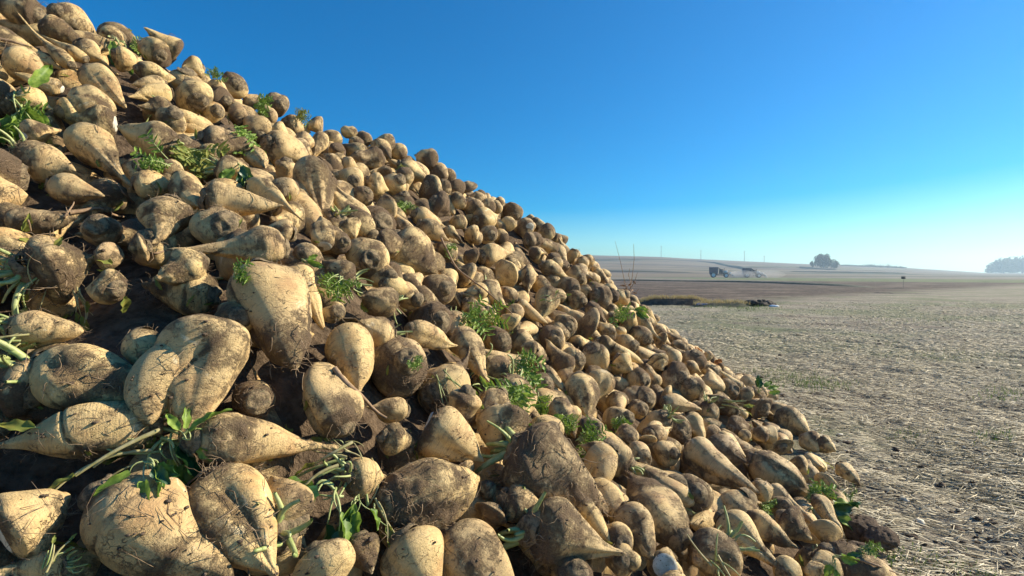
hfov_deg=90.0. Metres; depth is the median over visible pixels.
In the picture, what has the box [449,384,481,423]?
sugar beet
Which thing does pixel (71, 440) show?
sugar beet
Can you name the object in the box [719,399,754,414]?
leaf stalks
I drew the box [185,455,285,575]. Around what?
sugar beet
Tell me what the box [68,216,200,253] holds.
sugar beet
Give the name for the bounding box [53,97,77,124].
sugar beet
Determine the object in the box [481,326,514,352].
sugar beet
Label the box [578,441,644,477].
sugar beet
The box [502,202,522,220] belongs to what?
sugar beet
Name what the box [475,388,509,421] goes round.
sugar beet
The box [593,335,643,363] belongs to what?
sugar beet
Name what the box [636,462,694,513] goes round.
sugar beet
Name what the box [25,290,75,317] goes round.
sugar beet
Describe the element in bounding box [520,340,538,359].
sugar beet
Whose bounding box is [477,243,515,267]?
sugar beet
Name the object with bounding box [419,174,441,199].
sugar beet
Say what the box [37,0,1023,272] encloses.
sky
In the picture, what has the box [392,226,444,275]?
sugar beet
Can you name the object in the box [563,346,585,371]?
sugar beet
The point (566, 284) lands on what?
sugar beet
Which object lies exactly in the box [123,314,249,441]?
sugar beet
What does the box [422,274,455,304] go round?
sugar beet
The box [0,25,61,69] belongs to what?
sugar beet
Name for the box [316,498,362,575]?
sugar beet
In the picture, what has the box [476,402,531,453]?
sugar beet
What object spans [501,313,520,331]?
sugar beet
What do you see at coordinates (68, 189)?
sugar beet
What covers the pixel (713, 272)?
beet harvester
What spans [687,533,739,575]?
leaf stalks
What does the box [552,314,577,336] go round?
sugar beet
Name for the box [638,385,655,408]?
sugar beet
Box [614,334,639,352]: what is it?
sugar beet
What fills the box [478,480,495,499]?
sugar beet
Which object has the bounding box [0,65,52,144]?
beet leaves
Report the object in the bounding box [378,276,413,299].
sugar beet
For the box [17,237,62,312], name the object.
leaf stalks
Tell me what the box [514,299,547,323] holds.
sugar beet
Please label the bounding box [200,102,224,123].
sugar beet
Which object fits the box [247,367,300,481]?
sugar beet
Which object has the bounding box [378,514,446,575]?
sugar beet
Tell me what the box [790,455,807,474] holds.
sugar beet
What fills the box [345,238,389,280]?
sugar beet
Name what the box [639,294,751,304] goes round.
dry grass
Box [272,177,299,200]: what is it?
sugar beet
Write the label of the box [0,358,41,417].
sugar beet
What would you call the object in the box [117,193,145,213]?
sugar beet
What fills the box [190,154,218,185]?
sugar beet
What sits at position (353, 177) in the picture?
sugar beet
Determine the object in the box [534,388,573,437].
sugar beet
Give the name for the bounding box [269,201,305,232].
sugar beet
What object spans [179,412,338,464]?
sugar beet
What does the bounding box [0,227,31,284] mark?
sugar beet
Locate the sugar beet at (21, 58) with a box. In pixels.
[0,41,47,81]
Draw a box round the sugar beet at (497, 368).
[469,343,523,384]
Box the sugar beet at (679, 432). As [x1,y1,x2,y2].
[668,414,695,444]
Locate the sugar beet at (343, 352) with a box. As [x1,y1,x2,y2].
[323,317,373,391]
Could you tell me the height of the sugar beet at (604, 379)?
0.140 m
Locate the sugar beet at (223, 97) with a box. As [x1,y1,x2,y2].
[212,86,234,111]
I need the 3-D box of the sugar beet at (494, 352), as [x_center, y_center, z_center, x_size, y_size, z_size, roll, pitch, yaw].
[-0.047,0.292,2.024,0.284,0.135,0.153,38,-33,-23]
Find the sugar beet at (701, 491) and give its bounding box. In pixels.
[679,473,715,511]
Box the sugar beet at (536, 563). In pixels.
[501,523,551,575]
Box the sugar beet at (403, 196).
[392,190,414,215]
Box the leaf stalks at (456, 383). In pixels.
[436,368,483,408]
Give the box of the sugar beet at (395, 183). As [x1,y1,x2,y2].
[383,173,405,194]
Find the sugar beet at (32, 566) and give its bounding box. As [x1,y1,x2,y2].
[0,549,87,575]
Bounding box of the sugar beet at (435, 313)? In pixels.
[407,301,456,333]
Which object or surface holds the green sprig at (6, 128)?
on the beet heap
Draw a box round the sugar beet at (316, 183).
[292,149,337,209]
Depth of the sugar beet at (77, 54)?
1.86 m
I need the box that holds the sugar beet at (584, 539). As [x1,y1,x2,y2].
[496,486,625,575]
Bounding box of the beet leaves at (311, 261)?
[301,254,324,268]
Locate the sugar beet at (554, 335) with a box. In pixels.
[538,325,564,350]
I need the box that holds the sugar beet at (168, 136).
[117,121,196,169]
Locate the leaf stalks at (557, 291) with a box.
[539,290,571,304]
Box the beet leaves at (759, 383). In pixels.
[755,375,779,395]
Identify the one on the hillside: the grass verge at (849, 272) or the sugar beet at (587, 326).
the grass verge at (849, 272)
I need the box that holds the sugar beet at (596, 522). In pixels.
[576,497,609,541]
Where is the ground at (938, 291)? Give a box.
[611,277,1023,575]
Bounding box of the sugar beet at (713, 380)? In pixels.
[702,368,724,393]
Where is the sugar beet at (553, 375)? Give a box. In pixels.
[542,364,565,392]
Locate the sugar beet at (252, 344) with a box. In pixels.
[250,331,314,348]
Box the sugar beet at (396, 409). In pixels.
[366,397,410,423]
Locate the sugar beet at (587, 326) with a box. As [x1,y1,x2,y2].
[577,307,599,339]
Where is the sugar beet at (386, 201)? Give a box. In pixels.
[376,195,396,217]
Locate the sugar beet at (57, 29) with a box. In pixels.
[32,14,79,43]
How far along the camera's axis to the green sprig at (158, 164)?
1.48 m
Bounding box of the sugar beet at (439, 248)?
[435,241,457,262]
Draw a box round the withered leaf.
[714,359,721,364]
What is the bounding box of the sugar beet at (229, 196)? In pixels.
[197,181,282,215]
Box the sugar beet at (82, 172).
[30,161,100,184]
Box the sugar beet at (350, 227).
[339,217,360,239]
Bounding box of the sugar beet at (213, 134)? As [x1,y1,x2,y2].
[197,123,255,157]
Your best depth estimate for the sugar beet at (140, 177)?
1.45 m
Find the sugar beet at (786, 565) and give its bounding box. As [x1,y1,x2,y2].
[772,555,802,575]
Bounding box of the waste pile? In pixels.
[746,299,775,306]
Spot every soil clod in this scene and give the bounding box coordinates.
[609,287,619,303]
[842,514,878,542]
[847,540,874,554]
[860,525,899,550]
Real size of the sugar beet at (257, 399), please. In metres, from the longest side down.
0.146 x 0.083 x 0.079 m
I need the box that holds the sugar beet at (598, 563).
[586,524,647,575]
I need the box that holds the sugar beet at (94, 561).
[47,538,100,575]
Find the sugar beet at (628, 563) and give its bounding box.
[605,543,640,575]
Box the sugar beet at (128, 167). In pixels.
[121,157,149,192]
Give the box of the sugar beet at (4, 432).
[0,408,15,438]
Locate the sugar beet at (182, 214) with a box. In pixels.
[136,192,196,247]
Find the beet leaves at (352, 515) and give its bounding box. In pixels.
[330,494,380,537]
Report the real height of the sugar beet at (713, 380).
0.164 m
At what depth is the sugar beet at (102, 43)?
2.04 m
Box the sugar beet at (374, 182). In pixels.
[364,172,388,195]
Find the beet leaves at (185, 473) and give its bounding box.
[146,433,202,488]
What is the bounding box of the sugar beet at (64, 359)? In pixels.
[15,343,132,409]
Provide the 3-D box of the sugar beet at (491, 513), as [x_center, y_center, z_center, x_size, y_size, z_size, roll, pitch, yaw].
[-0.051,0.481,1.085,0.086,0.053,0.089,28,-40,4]
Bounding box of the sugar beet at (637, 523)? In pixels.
[611,500,655,563]
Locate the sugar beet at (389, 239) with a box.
[375,229,402,258]
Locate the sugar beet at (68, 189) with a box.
[44,173,111,206]
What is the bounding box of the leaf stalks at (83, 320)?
[72,286,92,330]
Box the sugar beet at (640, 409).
[627,399,648,418]
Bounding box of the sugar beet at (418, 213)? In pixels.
[410,206,442,225]
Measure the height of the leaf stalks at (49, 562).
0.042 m
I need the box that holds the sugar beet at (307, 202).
[293,191,322,237]
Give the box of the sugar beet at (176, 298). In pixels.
[134,273,223,315]
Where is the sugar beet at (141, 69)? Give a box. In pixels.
[132,61,175,82]
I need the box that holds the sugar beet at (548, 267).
[538,259,566,278]
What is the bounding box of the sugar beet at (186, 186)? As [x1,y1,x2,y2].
[166,171,203,208]
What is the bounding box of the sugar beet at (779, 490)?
[771,483,813,522]
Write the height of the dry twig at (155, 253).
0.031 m
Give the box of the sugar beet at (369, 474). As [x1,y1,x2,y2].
[320,454,386,499]
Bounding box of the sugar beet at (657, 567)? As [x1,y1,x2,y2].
[645,547,682,575]
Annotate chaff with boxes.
[0,12,852,575]
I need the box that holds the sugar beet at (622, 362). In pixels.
[611,352,632,373]
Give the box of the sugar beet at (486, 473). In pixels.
[473,433,503,489]
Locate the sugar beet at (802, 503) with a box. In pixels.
[790,495,821,519]
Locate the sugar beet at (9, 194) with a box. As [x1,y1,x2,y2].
[0,176,27,205]
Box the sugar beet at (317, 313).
[290,264,324,329]
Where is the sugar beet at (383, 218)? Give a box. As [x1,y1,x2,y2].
[367,205,398,230]
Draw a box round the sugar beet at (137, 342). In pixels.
[120,324,159,364]
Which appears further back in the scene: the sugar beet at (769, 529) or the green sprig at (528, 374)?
the green sprig at (528, 374)
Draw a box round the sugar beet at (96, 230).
[78,212,123,246]
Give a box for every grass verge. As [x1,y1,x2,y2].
[595,259,753,269]
[608,270,691,272]
[611,279,880,287]
[746,266,915,269]
[789,271,906,273]
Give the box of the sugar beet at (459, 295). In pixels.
[449,288,491,310]
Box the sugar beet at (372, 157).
[350,146,386,168]
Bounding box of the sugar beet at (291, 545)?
[244,492,312,575]
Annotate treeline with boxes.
[840,264,906,267]
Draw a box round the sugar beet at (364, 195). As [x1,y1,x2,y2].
[354,186,373,205]
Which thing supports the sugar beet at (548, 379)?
on the sugar beet at (547, 392)
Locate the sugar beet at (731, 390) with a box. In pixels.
[722,378,739,398]
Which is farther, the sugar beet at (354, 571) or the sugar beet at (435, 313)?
the sugar beet at (435, 313)
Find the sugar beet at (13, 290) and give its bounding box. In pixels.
[7,284,24,296]
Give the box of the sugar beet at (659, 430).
[642,420,671,440]
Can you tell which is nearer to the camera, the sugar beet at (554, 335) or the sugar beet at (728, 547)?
the sugar beet at (728, 547)
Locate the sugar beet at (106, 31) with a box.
[99,25,124,42]
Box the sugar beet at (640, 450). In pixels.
[628,441,651,464]
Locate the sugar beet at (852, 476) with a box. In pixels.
[835,461,860,485]
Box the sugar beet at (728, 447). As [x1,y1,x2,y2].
[708,434,747,466]
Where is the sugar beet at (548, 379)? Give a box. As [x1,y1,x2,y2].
[531,372,553,388]
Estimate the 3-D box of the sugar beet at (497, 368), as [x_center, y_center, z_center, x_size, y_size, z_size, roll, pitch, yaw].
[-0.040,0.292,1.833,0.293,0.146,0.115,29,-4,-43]
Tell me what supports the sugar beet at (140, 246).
on the soil mound
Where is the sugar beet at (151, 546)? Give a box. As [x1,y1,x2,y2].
[77,469,233,575]
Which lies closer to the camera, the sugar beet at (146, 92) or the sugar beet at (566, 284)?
the sugar beet at (146, 92)
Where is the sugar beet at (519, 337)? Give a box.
[508,329,540,358]
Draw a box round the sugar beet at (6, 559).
[0,541,19,567]
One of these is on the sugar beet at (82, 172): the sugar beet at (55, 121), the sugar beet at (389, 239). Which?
the sugar beet at (55, 121)
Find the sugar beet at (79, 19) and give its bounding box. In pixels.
[40,0,96,33]
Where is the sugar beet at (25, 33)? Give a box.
[0,19,53,46]
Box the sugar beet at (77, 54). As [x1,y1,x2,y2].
[36,32,89,62]
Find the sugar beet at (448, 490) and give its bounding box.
[371,452,481,530]
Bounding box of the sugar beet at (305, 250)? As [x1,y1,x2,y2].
[293,242,323,261]
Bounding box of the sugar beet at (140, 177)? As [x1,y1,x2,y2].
[130,168,168,199]
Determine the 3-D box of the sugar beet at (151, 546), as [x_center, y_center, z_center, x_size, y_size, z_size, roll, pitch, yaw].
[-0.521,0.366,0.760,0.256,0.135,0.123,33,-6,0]
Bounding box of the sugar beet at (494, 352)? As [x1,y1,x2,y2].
[485,349,526,364]
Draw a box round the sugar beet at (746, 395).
[736,386,754,405]
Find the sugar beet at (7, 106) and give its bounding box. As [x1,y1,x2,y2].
[0,79,18,118]
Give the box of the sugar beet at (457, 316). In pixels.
[445,307,465,338]
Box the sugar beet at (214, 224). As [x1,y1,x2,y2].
[189,200,256,243]
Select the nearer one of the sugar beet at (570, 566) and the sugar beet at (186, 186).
the sugar beet at (570, 566)
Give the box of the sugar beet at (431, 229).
[416,218,451,242]
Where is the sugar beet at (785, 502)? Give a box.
[770,496,792,514]
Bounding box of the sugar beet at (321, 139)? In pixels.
[311,131,328,155]
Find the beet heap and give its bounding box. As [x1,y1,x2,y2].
[0,5,896,575]
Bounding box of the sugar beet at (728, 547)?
[685,505,759,575]
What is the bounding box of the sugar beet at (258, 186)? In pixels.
[245,176,308,225]
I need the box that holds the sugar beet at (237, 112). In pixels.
[228,101,249,125]
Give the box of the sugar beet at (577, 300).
[565,290,587,309]
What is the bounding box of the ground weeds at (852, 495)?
[681,304,1023,575]
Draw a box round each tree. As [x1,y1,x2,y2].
[814,253,831,267]
[830,259,839,267]
[984,262,1002,272]
[990,258,1017,272]
[1013,255,1023,273]
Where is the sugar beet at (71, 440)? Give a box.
[0,400,179,469]
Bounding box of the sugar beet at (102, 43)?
[74,30,124,55]
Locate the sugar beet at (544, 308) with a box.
[535,285,559,317]
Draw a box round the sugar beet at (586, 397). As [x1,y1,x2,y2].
[564,370,599,416]
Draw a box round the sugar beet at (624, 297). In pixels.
[613,289,629,306]
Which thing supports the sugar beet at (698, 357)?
on the soil mound
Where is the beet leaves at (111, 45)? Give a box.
[107,34,133,74]
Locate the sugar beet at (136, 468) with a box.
[124,433,183,472]
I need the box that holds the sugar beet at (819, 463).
[803,451,826,472]
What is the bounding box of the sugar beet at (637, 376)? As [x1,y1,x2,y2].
[622,367,650,386]
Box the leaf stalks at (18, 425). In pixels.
[0,419,162,489]
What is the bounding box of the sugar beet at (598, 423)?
[576,417,607,442]
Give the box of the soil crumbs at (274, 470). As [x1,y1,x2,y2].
[0,48,882,575]
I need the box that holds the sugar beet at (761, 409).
[751,397,772,417]
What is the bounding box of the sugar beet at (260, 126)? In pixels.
[241,115,271,146]
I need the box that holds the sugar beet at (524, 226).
[514,217,534,236]
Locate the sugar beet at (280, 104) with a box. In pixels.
[264,92,289,117]
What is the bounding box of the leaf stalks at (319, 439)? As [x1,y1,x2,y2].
[311,436,363,456]
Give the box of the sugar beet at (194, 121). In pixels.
[146,95,212,132]
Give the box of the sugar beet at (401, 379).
[371,331,437,399]
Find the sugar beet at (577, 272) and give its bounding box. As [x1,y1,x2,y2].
[564,265,585,285]
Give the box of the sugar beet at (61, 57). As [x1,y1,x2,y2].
[17,12,76,68]
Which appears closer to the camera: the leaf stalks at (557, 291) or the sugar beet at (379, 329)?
the sugar beet at (379, 329)
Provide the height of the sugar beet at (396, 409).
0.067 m
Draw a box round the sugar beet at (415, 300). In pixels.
[398,281,423,309]
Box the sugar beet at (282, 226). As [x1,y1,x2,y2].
[269,219,296,241]
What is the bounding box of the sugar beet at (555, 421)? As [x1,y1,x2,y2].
[528,414,563,433]
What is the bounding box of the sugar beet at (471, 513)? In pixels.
[455,483,500,530]
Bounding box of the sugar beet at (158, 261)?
[119,228,176,269]
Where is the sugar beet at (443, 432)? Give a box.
[414,399,483,461]
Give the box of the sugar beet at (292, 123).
[281,114,310,133]
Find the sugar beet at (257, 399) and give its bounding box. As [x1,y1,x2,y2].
[230,380,275,417]
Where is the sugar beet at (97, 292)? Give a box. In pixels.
[84,269,135,304]
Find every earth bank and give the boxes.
[640,297,703,305]
[692,302,751,307]
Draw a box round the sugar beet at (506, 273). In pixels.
[495,259,517,287]
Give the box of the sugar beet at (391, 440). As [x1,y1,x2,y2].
[375,422,418,455]
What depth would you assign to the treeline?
568.76 m
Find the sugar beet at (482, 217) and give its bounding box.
[471,207,497,229]
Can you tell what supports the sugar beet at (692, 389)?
on the beet heap
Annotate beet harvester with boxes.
[709,267,734,277]
[742,268,766,277]
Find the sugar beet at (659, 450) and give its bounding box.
[646,437,680,466]
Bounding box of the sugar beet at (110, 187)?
[61,178,128,215]
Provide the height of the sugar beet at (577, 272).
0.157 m
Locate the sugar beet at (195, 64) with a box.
[181,55,205,78]
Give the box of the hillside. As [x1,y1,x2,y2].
[592,255,1023,276]
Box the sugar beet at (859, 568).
[813,533,890,575]
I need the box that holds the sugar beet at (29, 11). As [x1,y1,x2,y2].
[0,0,48,26]
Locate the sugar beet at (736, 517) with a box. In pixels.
[713,509,776,567]
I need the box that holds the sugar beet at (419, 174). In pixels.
[396,158,425,181]
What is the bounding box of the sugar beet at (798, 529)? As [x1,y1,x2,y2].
[775,503,816,540]
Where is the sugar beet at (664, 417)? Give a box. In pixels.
[636,403,684,433]
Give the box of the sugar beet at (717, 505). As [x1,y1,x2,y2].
[685,490,722,530]
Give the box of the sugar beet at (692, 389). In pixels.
[680,377,705,401]
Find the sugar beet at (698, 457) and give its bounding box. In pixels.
[681,436,761,493]
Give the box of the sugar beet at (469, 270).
[456,263,476,287]
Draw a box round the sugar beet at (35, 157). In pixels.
[0,126,75,182]
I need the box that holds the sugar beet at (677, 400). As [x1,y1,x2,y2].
[659,393,701,411]
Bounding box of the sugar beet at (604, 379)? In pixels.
[588,368,614,397]
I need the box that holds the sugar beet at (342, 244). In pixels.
[322,230,350,254]
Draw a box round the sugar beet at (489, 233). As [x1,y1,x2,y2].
[480,225,497,243]
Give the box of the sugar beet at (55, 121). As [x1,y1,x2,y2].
[41,109,66,153]
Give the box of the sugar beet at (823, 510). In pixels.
[811,493,842,532]
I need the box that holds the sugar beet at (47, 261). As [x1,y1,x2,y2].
[0,226,95,314]
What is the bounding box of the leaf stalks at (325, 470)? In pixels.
[294,441,352,487]
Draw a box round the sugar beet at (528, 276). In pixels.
[521,267,535,293]
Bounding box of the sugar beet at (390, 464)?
[377,422,425,473]
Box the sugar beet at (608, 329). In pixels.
[597,322,616,340]
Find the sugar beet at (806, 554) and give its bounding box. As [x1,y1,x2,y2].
[794,544,817,575]
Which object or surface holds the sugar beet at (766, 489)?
on the beet heap
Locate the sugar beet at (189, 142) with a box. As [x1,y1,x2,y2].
[178,134,202,172]
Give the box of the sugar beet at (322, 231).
[303,216,335,251]
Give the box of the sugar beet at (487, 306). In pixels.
[470,304,495,325]
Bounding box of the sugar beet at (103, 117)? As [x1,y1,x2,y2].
[66,104,117,135]
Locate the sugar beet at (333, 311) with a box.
[322,301,345,323]
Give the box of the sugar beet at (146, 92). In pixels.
[128,83,173,101]
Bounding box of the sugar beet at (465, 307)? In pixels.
[462,295,496,323]
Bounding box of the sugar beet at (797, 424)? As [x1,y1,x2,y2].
[773,405,808,435]
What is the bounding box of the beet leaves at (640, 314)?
[629,306,648,318]
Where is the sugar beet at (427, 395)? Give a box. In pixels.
[417,345,473,414]
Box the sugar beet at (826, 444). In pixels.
[818,435,835,452]
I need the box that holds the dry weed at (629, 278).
[615,242,638,299]
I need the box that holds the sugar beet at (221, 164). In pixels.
[202,155,247,180]
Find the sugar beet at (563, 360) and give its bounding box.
[545,338,574,372]
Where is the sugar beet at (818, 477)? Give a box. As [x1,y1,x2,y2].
[814,472,839,489]
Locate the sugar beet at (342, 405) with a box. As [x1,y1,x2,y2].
[301,362,366,441]
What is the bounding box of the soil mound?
[0,61,802,575]
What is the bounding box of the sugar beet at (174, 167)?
[152,159,183,180]
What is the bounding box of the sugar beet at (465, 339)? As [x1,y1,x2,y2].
[454,329,489,382]
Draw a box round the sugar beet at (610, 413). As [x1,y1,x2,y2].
[601,406,634,429]
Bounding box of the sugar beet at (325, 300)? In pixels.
[277,250,346,307]
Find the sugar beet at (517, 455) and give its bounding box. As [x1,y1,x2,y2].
[475,413,615,516]
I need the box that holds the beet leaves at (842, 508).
[808,498,860,530]
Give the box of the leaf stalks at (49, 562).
[41,533,76,572]
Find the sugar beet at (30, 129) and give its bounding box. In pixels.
[19,119,61,142]
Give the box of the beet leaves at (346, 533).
[288,476,351,540]
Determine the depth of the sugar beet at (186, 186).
1.44 m
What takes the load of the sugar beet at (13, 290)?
on the soil mound
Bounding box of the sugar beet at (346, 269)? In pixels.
[322,259,373,303]
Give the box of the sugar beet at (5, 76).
[0,62,25,85]
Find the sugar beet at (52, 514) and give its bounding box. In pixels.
[0,489,86,560]
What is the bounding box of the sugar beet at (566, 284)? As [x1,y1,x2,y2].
[557,276,580,292]
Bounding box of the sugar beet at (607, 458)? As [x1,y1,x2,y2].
[583,437,619,480]
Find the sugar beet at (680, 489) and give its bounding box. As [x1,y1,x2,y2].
[658,473,694,508]
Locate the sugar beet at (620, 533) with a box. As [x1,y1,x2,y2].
[606,521,632,548]
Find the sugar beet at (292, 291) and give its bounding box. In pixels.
[219,252,322,389]
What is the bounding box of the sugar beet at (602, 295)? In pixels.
[589,285,612,309]
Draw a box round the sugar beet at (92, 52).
[72,37,106,63]
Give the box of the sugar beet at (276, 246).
[163,225,292,262]
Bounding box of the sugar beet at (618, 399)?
[605,391,626,407]
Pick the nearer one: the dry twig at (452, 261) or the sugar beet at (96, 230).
the sugar beet at (96, 230)
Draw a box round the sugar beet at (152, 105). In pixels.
[137,96,171,113]
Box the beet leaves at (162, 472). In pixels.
[93,457,178,499]
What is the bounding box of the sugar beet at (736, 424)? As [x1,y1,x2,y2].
[726,415,749,435]
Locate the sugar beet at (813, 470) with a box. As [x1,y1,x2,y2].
[802,463,818,483]
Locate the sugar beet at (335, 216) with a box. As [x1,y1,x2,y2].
[321,205,357,226]
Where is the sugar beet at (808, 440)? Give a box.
[799,430,819,451]
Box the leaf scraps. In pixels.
[0,28,836,567]
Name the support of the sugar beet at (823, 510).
on the sugar beet at (802, 503)
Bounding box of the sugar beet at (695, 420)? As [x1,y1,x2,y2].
[685,413,705,437]
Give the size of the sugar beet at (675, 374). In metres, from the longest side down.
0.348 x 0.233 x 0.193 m
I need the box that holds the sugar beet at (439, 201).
[428,190,450,217]
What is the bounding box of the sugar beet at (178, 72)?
[169,66,201,90]
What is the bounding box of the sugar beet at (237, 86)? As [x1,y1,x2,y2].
[222,71,248,98]
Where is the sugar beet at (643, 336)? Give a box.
[628,325,652,346]
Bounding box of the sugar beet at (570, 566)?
[551,553,597,575]
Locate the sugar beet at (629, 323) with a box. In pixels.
[620,312,637,332]
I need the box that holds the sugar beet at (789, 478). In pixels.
[739,442,808,496]
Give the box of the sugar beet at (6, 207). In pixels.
[0,202,116,238]
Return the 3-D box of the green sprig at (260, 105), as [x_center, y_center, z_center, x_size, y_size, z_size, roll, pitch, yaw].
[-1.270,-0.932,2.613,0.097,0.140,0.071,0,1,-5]
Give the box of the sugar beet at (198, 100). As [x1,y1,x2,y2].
[176,72,213,114]
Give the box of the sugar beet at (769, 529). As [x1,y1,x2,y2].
[744,509,797,548]
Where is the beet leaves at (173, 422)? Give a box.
[165,407,231,460]
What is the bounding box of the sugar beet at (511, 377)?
[487,354,536,414]
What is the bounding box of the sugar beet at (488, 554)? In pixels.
[441,518,513,575]
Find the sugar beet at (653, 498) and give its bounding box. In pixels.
[623,461,697,552]
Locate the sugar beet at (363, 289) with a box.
[355,285,366,292]
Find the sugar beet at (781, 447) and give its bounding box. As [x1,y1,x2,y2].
[768,439,793,455]
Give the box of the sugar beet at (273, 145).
[259,130,308,166]
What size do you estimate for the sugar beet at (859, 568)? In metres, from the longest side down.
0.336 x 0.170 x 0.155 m
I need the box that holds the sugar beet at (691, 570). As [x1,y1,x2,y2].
[655,544,699,575]
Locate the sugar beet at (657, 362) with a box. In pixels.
[647,353,668,370]
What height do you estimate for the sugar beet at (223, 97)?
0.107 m
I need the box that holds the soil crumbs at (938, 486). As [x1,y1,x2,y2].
[663,304,1023,575]
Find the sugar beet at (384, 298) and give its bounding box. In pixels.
[359,287,407,324]
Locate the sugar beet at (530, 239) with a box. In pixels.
[522,232,544,248]
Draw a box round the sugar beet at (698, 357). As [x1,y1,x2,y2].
[682,349,706,374]
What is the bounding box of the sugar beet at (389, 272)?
[366,265,397,287]
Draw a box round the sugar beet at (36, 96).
[15,86,55,110]
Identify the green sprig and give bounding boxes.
[0,84,48,133]
[129,35,143,57]
[130,129,172,172]
[169,140,229,179]
[206,66,227,82]
[232,124,266,155]
[233,257,253,285]
[253,93,273,117]
[294,107,311,127]
[317,271,360,302]
[397,200,415,212]
[406,355,423,370]
[444,243,458,258]
[459,294,495,340]
[475,376,542,425]
[478,300,509,347]
[508,348,548,391]
[535,392,552,414]
[553,413,579,434]
[575,415,612,457]
[608,302,633,327]
[610,415,632,433]
[759,498,777,514]
[804,478,838,501]
[858,539,885,558]
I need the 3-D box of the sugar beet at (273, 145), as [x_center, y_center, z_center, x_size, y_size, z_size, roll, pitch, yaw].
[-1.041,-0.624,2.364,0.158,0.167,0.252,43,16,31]
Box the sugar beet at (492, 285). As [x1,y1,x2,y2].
[482,275,505,307]
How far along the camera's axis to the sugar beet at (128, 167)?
1.57 m
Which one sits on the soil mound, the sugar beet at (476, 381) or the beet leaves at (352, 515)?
the sugar beet at (476, 381)
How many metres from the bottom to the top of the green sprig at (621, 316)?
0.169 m
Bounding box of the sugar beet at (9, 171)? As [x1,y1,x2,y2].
[0,148,32,190]
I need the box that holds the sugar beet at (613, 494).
[593,477,629,522]
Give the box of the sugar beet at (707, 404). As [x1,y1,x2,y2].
[697,391,718,419]
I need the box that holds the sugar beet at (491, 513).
[471,501,507,529]
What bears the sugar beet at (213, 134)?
on the beet heap
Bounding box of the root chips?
[658,309,1023,574]
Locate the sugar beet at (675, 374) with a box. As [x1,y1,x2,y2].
[659,357,693,390]
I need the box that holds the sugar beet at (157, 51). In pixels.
[135,36,172,68]
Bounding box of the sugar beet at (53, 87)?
[14,72,64,96]
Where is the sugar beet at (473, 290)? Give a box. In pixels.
[462,282,488,300]
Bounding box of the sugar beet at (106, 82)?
[74,63,126,107]
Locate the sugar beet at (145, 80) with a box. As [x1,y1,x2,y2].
[131,75,167,87]
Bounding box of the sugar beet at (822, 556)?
[804,550,842,575]
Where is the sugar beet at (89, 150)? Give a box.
[63,122,130,186]
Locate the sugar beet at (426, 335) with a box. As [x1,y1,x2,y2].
[404,320,457,349]
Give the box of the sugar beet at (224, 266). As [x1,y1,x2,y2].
[214,226,247,280]
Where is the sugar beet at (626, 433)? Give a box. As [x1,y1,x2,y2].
[615,423,638,445]
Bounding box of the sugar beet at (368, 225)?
[333,190,378,239]
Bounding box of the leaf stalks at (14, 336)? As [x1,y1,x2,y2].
[0,333,28,356]
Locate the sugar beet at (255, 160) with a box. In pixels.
[242,146,268,168]
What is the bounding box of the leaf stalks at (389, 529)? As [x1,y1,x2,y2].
[354,443,394,547]
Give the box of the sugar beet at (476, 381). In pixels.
[471,374,496,393]
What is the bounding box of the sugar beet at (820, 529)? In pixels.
[808,519,842,542]
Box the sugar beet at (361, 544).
[350,529,379,573]
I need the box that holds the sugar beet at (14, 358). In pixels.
[0,324,38,370]
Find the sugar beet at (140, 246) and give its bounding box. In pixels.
[128,233,152,260]
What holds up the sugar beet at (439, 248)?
on the soil mound
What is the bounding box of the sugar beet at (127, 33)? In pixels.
[96,22,141,58]
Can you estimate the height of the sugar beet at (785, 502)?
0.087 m
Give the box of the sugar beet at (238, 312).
[214,302,251,330]
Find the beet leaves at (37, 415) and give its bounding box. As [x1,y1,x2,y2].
[0,339,68,422]
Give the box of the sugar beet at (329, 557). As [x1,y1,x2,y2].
[292,538,355,575]
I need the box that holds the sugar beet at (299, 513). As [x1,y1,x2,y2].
[267,473,317,536]
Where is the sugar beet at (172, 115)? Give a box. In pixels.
[155,104,186,132]
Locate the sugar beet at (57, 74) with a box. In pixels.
[50,68,81,87]
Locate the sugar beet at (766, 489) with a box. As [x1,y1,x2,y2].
[752,478,772,503]
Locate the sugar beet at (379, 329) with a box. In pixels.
[352,316,412,346]
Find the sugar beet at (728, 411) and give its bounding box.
[707,394,739,416]
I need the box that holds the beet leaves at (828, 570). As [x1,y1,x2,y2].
[823,551,859,575]
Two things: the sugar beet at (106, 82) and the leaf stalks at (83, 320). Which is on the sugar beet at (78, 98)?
the sugar beet at (106, 82)
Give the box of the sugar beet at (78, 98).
[66,84,116,115]
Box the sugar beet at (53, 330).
[0,305,89,350]
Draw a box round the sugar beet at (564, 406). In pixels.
[549,395,577,439]
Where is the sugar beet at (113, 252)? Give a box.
[90,242,123,269]
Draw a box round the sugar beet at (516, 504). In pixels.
[496,484,537,524]
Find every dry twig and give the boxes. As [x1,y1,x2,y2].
[0,37,28,46]
[58,202,74,234]
[69,207,126,217]
[116,183,134,203]
[132,250,168,259]
[332,366,386,418]
[440,238,511,313]
[853,558,898,574]
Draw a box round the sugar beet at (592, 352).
[582,340,609,369]
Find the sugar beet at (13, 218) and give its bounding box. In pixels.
[1,204,77,235]
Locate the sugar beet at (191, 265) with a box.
[155,244,215,287]
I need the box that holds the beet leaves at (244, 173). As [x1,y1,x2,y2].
[218,162,253,189]
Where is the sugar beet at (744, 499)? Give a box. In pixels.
[721,487,758,510]
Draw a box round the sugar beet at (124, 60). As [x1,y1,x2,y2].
[110,46,142,71]
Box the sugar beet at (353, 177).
[338,167,363,187]
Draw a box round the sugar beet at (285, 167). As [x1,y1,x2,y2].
[275,156,294,177]
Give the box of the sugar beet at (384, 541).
[378,522,386,546]

